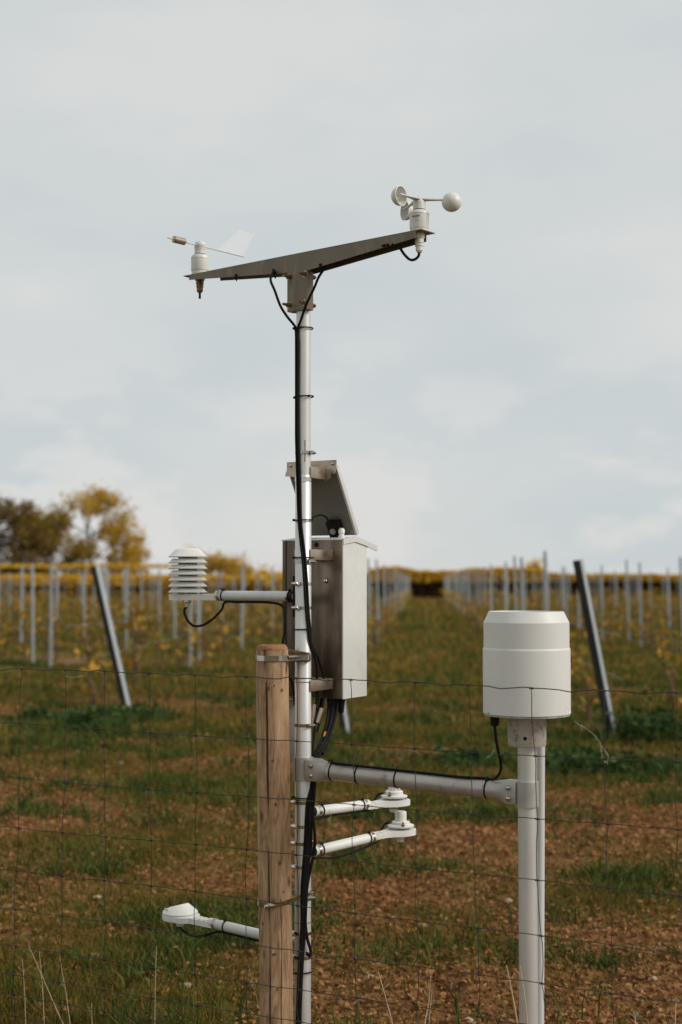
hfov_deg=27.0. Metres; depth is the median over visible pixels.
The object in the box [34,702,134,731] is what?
weed clump
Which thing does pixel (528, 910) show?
gauge post
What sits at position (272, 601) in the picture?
vineyard post
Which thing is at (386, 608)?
young vine
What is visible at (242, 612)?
vineyard post
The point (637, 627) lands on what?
young vine
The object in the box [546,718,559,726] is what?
grass wisp
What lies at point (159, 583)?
vineyard post
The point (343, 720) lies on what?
leaning end post
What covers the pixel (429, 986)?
dry stalk
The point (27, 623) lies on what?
young vine
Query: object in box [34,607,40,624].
young vine
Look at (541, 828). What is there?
support stake
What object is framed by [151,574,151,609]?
vineyard post
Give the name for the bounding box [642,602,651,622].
young vine
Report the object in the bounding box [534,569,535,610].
vineyard post
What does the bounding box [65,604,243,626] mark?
trellis wire
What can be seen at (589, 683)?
young vine
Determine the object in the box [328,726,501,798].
gauge cable
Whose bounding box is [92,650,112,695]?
young vine
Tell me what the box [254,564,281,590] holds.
autumn bush
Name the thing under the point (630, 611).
young vine
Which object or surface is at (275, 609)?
young vine
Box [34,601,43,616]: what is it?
young vine
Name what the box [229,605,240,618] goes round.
young vine
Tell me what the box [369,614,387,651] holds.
young vine
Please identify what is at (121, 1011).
tall grass
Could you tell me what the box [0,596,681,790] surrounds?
grass
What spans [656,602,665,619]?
young vine
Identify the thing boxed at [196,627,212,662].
young vine
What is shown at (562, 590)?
vineyard post
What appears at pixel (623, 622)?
young vine
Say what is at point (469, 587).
vineyard post
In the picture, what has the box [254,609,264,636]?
young vine
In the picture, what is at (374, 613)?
young vine
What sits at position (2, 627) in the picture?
young vine
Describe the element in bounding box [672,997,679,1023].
seed head
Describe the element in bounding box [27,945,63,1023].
dry stalk
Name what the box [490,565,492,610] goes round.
vineyard post
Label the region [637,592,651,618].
young vine
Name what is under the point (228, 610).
young vine
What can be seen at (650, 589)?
vineyard post
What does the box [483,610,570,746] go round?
rain gauge
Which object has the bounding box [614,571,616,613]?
vineyard post
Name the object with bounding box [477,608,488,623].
young vine
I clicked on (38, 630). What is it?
young vine
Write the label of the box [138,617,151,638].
young vine
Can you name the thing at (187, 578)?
louvred sensor shield
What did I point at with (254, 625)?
young vine
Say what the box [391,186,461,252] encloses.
cup anemometer
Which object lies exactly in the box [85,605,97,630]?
young vine
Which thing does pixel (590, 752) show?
weed clump
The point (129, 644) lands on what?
young vine
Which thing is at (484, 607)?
young vine
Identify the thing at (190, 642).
vineyard post
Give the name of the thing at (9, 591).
vineyard post
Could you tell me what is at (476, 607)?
young vine
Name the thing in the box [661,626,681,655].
young vine
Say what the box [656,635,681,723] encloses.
young vine
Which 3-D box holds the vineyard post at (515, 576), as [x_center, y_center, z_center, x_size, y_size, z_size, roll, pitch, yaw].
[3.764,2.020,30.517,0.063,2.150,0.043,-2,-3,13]
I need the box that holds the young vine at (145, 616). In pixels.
[141,610,150,637]
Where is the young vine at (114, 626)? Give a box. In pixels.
[101,619,121,641]
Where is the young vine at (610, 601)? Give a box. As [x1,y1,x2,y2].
[607,595,618,617]
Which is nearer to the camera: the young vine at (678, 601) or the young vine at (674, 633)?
the young vine at (674, 633)
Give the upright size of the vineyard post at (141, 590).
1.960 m
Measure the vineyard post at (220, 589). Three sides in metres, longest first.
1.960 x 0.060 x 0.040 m
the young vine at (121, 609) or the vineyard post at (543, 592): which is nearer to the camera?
the young vine at (121, 609)
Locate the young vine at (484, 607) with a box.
[479,599,489,624]
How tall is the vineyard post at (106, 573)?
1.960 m
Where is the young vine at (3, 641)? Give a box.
[0,637,9,658]
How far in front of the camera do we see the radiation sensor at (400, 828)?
4.70 m
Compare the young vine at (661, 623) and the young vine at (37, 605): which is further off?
the young vine at (37, 605)
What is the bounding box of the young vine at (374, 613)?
[367,605,382,636]
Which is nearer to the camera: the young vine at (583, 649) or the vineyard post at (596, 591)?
the young vine at (583, 649)
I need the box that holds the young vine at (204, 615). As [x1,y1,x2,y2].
[194,601,209,623]
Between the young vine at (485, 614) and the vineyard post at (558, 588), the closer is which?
the young vine at (485, 614)
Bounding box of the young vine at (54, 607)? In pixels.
[41,603,60,631]
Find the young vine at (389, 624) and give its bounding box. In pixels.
[380,608,394,634]
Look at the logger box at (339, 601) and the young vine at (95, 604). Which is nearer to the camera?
the logger box at (339, 601)
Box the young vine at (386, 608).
[380,601,394,629]
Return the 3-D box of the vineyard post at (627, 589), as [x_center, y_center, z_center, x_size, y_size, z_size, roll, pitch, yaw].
[7.219,2.273,35.741,0.063,2.150,0.042,-2,-3,15]
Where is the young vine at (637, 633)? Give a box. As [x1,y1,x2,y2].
[630,618,653,647]
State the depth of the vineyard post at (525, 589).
70.50 m
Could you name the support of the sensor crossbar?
attached to the weather mast
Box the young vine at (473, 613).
[468,599,478,623]
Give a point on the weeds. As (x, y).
(88, 744)
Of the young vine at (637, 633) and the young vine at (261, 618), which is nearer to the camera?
the young vine at (637, 633)
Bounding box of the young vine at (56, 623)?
[48,616,64,658]
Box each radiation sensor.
[311,810,415,855]
[314,787,409,816]
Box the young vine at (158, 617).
[150,604,169,631]
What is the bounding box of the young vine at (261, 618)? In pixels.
[254,610,269,638]
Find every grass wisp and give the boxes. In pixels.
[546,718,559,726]
[574,721,608,762]
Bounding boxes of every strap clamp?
[255,654,311,660]
[257,888,314,908]
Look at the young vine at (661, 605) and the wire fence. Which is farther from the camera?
the young vine at (661, 605)
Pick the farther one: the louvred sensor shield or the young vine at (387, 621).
the young vine at (387, 621)
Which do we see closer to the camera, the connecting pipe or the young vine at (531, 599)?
the connecting pipe
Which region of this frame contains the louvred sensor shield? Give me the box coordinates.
[168,548,294,616]
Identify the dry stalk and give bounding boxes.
[18,959,26,1023]
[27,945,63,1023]
[39,952,44,1023]
[59,957,70,1023]
[152,945,157,1023]
[247,960,259,1009]
[378,971,392,1023]
[424,975,431,1023]
[506,965,517,1022]
[518,966,527,1023]
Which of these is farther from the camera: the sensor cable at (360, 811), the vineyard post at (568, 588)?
the vineyard post at (568, 588)
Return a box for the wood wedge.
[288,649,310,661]
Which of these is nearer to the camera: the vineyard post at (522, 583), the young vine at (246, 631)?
the vineyard post at (522, 583)
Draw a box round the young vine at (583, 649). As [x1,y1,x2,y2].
[570,645,587,696]
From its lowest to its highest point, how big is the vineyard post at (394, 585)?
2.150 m
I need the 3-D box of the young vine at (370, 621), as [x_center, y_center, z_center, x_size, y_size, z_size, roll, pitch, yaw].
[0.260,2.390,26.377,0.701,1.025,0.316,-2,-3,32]
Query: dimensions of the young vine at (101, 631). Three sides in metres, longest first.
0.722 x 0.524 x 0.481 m
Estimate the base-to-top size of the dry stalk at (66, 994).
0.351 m
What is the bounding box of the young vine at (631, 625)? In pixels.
[620,615,644,643]
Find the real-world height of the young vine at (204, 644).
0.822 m
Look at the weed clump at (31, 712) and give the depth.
16.42 m
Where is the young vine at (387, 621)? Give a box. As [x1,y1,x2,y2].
[380,611,394,631]
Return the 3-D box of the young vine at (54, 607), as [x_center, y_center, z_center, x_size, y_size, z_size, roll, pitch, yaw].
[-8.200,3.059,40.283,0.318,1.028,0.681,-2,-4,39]
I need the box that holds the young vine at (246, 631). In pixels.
[243,619,255,642]
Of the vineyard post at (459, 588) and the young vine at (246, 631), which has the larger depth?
the vineyard post at (459, 588)
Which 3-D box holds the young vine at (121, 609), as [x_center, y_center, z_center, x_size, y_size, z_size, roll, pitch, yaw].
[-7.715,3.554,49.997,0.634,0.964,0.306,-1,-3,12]
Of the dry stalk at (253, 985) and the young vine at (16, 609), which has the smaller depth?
the dry stalk at (253, 985)
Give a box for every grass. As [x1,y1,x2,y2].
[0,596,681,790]
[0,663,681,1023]
[0,940,669,1023]
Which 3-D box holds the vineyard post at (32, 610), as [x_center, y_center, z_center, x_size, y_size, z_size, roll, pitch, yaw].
[-5.880,1.960,27.142,0.058,1.960,0.040,-3,-4,24]
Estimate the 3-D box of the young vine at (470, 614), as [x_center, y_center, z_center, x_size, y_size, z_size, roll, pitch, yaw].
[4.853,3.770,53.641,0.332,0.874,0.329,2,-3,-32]
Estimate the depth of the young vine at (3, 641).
25.25 m
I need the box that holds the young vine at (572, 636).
[569,631,586,661]
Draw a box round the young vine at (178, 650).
[169,622,195,670]
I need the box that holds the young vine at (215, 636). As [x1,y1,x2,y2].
[211,619,232,650]
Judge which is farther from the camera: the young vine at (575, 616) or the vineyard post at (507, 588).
the vineyard post at (507, 588)
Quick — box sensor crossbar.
[183,229,434,312]
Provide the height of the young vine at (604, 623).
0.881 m
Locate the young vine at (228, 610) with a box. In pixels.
[223,608,230,622]
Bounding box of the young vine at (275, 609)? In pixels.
[269,604,281,633]
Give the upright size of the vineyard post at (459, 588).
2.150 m
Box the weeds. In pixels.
[0,610,681,1001]
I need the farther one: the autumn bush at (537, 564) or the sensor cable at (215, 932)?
the autumn bush at (537, 564)
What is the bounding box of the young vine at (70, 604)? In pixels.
[61,595,76,619]
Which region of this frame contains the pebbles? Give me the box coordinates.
[5,751,681,1023]
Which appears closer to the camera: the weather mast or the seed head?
the seed head
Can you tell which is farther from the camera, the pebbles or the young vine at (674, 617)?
the young vine at (674, 617)
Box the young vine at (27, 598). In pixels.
[23,596,30,619]
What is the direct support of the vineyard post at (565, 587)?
on the ground at (448, 845)
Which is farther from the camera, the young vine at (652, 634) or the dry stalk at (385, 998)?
the young vine at (652, 634)
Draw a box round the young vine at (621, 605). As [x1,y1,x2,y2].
[613,602,624,615]
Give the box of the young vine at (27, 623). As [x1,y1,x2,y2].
[14,610,40,666]
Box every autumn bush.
[184,543,259,575]
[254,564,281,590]
[523,556,551,569]
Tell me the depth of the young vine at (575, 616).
45.43 m
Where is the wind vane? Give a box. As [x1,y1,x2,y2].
[167,236,243,298]
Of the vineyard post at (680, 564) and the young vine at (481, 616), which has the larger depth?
the young vine at (481, 616)
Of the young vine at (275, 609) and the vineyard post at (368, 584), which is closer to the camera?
the vineyard post at (368, 584)
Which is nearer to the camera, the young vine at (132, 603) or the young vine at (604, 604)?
the young vine at (132, 603)
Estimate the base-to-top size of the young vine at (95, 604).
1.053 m
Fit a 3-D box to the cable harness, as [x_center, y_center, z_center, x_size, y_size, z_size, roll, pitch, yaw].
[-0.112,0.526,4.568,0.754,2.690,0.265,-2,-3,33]
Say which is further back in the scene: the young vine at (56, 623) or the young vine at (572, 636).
the young vine at (56, 623)
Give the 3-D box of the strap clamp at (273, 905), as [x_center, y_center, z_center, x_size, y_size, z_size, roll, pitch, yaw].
[-0.171,1.205,4.441,0.182,0.036,0.108,1,-3,-20]
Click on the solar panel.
(330, 500)
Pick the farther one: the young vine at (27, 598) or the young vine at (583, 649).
the young vine at (27, 598)
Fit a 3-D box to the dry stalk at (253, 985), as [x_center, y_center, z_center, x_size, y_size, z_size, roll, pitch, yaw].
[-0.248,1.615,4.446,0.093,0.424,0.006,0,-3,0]
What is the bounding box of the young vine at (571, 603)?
[567,597,576,625]
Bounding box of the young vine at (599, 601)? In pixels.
[594,596,603,613]
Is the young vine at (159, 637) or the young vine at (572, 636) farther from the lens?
the young vine at (159, 637)
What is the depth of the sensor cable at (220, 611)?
4.66 m
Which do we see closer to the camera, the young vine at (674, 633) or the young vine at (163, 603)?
the young vine at (674, 633)
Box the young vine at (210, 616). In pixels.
[201,603,224,656]
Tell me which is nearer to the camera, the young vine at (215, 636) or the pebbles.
the pebbles
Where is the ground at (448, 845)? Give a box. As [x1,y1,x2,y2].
[0,583,681,1023]
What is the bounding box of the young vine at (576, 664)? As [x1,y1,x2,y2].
[571,652,580,667]
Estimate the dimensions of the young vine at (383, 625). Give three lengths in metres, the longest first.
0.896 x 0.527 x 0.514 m
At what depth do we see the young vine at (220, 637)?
30.20 m
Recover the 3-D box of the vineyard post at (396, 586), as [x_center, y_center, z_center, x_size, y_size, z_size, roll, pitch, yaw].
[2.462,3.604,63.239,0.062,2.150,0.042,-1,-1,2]
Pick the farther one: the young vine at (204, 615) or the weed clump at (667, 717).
the young vine at (204, 615)
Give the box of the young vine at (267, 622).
[261,614,274,635]
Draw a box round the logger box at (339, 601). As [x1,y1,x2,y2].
[281,528,376,712]
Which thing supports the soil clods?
on the ground at (448, 845)
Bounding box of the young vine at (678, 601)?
[673,596,681,630]
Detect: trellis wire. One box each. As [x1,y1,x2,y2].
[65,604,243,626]
[68,613,279,661]
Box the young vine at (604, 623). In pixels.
[598,610,614,639]
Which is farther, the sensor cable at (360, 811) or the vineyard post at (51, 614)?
the vineyard post at (51, 614)
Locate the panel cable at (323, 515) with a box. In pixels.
[311,514,329,522]
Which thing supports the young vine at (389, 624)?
on the ground at (448, 845)
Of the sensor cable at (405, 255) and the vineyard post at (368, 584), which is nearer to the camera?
the sensor cable at (405, 255)
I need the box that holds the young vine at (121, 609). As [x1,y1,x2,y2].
[115,599,130,625]
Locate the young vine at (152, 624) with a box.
[148,613,162,631]
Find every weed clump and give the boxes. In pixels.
[4,700,89,721]
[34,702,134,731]
[94,695,177,720]
[388,733,514,767]
[502,736,681,782]
[548,684,681,742]
[618,689,681,738]
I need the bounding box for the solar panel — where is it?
[285,460,358,536]
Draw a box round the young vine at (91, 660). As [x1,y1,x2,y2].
[73,633,107,703]
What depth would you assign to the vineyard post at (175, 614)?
38.33 m
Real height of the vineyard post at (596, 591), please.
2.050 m
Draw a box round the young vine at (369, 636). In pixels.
[368,619,380,649]
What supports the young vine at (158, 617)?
on the ground at (448, 845)
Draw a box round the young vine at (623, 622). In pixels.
[615,615,627,634]
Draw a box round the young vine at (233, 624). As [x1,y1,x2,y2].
[230,616,245,647]
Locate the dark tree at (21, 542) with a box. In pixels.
[0,490,60,587]
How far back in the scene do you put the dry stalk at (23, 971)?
4.87 m
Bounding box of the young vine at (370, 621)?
[367,616,372,625]
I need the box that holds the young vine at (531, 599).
[524,596,535,610]
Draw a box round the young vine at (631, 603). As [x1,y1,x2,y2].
[629,598,636,618]
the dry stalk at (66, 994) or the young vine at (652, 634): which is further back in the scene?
the young vine at (652, 634)
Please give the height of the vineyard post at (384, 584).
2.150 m
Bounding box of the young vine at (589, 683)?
[578,671,614,722]
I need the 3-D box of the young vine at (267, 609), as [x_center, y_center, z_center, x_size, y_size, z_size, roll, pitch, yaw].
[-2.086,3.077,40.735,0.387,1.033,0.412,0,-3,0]
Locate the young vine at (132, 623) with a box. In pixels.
[121,604,145,685]
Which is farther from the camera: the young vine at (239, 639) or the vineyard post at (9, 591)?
the vineyard post at (9, 591)
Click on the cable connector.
(319, 713)
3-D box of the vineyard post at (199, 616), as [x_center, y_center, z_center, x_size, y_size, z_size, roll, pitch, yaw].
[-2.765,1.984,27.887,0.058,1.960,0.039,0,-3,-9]
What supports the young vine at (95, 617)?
on the ground at (448, 845)
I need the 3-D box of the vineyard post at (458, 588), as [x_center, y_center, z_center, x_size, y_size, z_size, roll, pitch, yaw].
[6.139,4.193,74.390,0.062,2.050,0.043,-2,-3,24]
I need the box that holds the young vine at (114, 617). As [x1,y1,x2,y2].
[112,608,122,623]
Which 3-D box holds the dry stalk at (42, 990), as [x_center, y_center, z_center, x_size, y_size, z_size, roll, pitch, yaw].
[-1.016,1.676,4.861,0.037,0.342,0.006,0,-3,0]
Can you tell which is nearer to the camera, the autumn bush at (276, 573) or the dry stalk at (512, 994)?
the dry stalk at (512, 994)
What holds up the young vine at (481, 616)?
on the ground at (448, 845)
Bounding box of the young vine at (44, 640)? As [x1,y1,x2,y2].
[34,614,54,662]
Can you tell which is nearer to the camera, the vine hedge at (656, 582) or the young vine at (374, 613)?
the young vine at (374, 613)
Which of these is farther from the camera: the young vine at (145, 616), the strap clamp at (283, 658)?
the young vine at (145, 616)
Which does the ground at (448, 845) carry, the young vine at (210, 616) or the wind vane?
the young vine at (210, 616)
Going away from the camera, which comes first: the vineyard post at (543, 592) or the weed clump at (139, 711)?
the weed clump at (139, 711)
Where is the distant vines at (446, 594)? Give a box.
[0,586,679,610]
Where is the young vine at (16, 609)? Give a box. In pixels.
[4,599,19,640]
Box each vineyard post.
[9,572,10,616]
[20,566,23,646]
[31,563,34,662]
[49,563,53,666]
[55,569,57,634]
[81,574,82,603]
[83,569,85,635]
[93,582,94,614]
[105,566,107,646]
[123,573,124,611]
[125,565,128,649]
[141,572,142,616]
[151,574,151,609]
[158,569,160,625]
[174,569,175,637]
[188,600,192,666]
[198,563,200,659]
[220,572,222,620]
[241,566,243,649]
[244,573,245,617]
[271,567,273,631]
[367,558,371,644]
[375,560,379,642]
[383,565,385,624]
[389,569,390,612]
[394,567,395,617]
[395,573,396,607]
[398,572,399,603]
[399,572,400,609]
[457,573,458,610]
[459,572,459,607]
[461,570,463,609]
[467,568,468,615]
[469,570,470,618]
[474,569,475,622]
[478,568,480,627]
[484,567,485,612]
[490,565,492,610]
[504,562,507,610]
[507,572,508,606]
[513,556,517,609]
[520,557,524,609]
[525,572,525,608]
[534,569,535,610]
[543,551,548,610]
[543,570,544,610]
[558,572,558,605]
[561,566,563,610]
[564,567,566,616]
[568,573,568,606]
[578,592,579,627]
[595,572,596,612]
[601,565,603,638]
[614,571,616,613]
[625,560,629,640]
[638,562,642,646]
[650,572,651,609]
[667,568,669,627]
[679,557,681,622]
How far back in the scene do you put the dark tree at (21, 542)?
141.10 m
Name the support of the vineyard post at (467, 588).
on the ground at (448, 845)
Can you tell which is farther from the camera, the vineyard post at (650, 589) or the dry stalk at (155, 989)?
the vineyard post at (650, 589)
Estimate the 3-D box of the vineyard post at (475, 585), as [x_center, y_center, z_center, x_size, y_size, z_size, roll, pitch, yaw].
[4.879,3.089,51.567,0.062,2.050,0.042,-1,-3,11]
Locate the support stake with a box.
[537,746,544,1023]
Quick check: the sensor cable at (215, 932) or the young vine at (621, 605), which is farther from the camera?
the young vine at (621, 605)
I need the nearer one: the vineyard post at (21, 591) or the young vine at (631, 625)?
the vineyard post at (21, 591)
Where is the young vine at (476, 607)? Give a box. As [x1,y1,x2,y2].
[471,603,487,628]
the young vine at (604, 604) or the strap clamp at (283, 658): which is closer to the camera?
the strap clamp at (283, 658)
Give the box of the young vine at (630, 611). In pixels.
[622,601,638,616]
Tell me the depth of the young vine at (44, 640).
27.87 m
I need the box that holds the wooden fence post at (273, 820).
[256,644,293,1023]
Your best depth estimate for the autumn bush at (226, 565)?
148.83 m
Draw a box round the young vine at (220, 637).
[213,621,237,653]
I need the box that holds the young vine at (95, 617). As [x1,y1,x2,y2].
[87,613,100,627]
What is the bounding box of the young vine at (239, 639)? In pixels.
[232,614,246,640]
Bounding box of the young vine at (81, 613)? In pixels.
[73,606,87,627]
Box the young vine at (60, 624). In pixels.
[58,604,68,634]
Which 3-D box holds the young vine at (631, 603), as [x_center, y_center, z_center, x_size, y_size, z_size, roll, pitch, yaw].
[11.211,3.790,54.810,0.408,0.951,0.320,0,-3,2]
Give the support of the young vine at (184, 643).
on the ground at (448, 845)
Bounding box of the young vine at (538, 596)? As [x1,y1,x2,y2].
[534,591,542,610]
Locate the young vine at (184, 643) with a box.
[166,632,196,665]
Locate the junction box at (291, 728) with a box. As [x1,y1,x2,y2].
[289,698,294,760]
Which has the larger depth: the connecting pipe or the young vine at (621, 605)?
the young vine at (621, 605)
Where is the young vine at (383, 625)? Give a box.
[367,607,384,628]
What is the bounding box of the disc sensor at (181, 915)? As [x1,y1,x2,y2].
[162,903,294,947]
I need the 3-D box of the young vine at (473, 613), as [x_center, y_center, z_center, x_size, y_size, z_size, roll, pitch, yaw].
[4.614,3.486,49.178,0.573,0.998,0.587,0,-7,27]
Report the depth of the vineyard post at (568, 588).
78.54 m
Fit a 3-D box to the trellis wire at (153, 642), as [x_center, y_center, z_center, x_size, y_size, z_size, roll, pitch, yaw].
[-1.798,3.100,43.501,0.003,0.033,52.888,0,-3,3]
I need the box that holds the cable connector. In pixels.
[311,704,323,723]
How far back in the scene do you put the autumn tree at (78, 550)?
145.32 m
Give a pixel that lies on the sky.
(494, 395)
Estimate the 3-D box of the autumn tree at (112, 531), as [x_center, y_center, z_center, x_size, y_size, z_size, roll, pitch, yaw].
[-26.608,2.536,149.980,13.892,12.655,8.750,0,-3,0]
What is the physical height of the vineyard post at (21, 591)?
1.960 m
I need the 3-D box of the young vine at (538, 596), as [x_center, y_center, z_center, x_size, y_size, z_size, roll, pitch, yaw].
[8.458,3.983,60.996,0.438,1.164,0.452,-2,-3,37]
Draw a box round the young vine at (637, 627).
[633,619,655,650]
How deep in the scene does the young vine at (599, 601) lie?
64.27 m
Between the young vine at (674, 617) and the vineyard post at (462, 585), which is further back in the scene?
the vineyard post at (462, 585)
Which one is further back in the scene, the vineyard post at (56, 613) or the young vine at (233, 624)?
the vineyard post at (56, 613)
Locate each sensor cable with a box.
[179,919,258,941]
[183,588,294,704]
[314,822,390,858]
[315,793,384,819]
[391,243,420,260]
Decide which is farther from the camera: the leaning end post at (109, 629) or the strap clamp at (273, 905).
the leaning end post at (109, 629)
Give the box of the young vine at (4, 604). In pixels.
[0,599,10,627]
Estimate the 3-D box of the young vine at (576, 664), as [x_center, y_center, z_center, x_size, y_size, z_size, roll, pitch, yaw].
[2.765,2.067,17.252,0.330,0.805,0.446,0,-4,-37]
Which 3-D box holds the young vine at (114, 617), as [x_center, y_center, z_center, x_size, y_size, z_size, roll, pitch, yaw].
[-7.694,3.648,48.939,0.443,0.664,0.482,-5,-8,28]
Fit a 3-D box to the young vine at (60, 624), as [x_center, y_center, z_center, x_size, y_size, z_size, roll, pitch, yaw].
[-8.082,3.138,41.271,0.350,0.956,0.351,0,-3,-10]
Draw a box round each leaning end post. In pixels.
[90,564,130,709]
[338,704,349,734]
[573,558,615,738]
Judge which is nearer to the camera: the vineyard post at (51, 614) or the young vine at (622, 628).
the vineyard post at (51, 614)
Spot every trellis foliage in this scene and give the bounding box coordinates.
[0,563,173,602]
[0,573,279,603]
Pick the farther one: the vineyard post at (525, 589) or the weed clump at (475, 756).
the vineyard post at (525, 589)
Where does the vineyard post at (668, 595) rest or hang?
on the ground at (448, 845)
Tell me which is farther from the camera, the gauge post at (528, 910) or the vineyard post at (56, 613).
the vineyard post at (56, 613)
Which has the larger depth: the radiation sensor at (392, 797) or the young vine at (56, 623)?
the young vine at (56, 623)
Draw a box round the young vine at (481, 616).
[475,606,489,626]
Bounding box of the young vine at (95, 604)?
[90,598,97,614]
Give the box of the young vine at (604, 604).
[596,588,607,611]
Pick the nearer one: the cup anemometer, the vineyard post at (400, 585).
the cup anemometer
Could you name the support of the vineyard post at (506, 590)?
on the ground at (448, 845)
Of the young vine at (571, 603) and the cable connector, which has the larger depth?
the young vine at (571, 603)
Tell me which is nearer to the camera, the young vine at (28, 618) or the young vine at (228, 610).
the young vine at (28, 618)
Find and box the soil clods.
[0,718,681,1023]
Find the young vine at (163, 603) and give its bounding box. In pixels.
[157,595,170,633]
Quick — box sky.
[0,0,681,582]
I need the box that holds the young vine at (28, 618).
[24,614,35,635]
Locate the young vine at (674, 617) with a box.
[670,605,680,628]
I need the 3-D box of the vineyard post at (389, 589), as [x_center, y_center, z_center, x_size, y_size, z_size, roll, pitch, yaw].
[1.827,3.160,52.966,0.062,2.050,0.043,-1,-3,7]
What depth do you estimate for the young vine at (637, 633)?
32.73 m
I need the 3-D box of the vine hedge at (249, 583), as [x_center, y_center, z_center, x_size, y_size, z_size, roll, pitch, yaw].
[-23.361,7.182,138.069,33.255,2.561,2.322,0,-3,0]
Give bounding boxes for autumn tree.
[7,499,104,585]
[24,479,152,579]
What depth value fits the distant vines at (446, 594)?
88.23 m
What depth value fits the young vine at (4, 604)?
46.42 m
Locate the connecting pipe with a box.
[293,756,538,807]
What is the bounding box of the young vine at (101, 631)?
[93,618,111,636]
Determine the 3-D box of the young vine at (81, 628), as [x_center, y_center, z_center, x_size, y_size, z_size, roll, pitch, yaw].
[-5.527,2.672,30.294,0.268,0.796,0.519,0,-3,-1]
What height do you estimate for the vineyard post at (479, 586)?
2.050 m
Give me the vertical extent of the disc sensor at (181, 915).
0.079 m
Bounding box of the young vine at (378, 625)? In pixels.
[367,614,387,643]
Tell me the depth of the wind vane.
4.87 m
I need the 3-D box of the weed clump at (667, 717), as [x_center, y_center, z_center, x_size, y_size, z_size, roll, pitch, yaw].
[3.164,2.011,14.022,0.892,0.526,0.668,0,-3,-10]
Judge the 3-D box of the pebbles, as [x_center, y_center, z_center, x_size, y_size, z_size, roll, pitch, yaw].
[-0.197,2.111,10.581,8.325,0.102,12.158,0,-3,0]
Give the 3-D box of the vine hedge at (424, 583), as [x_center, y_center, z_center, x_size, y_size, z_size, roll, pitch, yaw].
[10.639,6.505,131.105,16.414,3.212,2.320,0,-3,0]
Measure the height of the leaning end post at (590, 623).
1.909 m
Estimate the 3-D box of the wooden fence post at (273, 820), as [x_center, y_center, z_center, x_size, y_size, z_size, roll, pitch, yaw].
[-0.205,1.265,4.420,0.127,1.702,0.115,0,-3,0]
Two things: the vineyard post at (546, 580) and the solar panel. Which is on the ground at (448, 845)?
the vineyard post at (546, 580)
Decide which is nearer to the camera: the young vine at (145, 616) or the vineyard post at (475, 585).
the young vine at (145, 616)
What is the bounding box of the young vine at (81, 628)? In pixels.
[75,619,87,654]
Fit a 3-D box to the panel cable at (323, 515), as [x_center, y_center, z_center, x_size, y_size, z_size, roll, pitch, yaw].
[-0.073,0.020,4.649,0.014,0.029,0.109,-2,-3,36]
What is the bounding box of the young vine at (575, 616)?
[570,594,580,627]
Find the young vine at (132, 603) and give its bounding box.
[128,596,135,615]
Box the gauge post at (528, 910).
[518,747,537,1023]
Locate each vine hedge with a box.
[0,573,270,596]
[369,565,544,597]
[535,572,679,597]
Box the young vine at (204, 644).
[183,624,212,663]
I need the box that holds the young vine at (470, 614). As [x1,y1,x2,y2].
[466,601,474,622]
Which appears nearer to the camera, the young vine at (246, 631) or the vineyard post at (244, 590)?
the young vine at (246, 631)
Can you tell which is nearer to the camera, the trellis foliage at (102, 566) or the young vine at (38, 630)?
the young vine at (38, 630)
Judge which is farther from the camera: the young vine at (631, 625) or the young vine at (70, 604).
the young vine at (70, 604)
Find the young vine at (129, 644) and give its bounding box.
[124,626,152,681]
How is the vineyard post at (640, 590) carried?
on the ground at (448, 845)
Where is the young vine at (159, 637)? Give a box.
[148,629,171,674]
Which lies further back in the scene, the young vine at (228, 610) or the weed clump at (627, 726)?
the young vine at (228, 610)
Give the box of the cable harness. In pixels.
[269,244,385,1023]
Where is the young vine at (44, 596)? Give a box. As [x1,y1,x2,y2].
[41,591,48,612]
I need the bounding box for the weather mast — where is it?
[290,311,315,1023]
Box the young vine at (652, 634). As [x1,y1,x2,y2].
[643,610,665,654]
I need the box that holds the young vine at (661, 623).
[651,617,668,656]
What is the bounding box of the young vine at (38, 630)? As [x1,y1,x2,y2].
[34,622,42,638]
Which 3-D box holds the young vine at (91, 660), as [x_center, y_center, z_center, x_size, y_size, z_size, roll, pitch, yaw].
[-3.220,2.033,18.375,0.614,0.945,0.296,-1,-3,26]
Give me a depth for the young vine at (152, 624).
40.32 m
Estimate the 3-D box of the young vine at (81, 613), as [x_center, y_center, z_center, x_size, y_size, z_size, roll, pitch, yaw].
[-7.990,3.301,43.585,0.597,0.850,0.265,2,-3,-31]
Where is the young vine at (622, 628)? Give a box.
[612,619,632,642]
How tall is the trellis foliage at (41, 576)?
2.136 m
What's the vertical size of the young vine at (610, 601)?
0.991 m
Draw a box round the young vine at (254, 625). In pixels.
[247,603,263,641]
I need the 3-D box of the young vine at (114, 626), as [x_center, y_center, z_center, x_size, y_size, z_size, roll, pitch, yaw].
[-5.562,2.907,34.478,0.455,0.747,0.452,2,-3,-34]
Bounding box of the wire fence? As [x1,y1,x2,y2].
[0,668,681,1023]
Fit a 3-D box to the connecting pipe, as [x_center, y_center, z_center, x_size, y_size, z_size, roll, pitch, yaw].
[0.211,0.815,4.318,0.822,0.097,0.075,-2,-3,29]
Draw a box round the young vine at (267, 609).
[261,603,274,634]
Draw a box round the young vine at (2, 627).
[0,618,7,638]

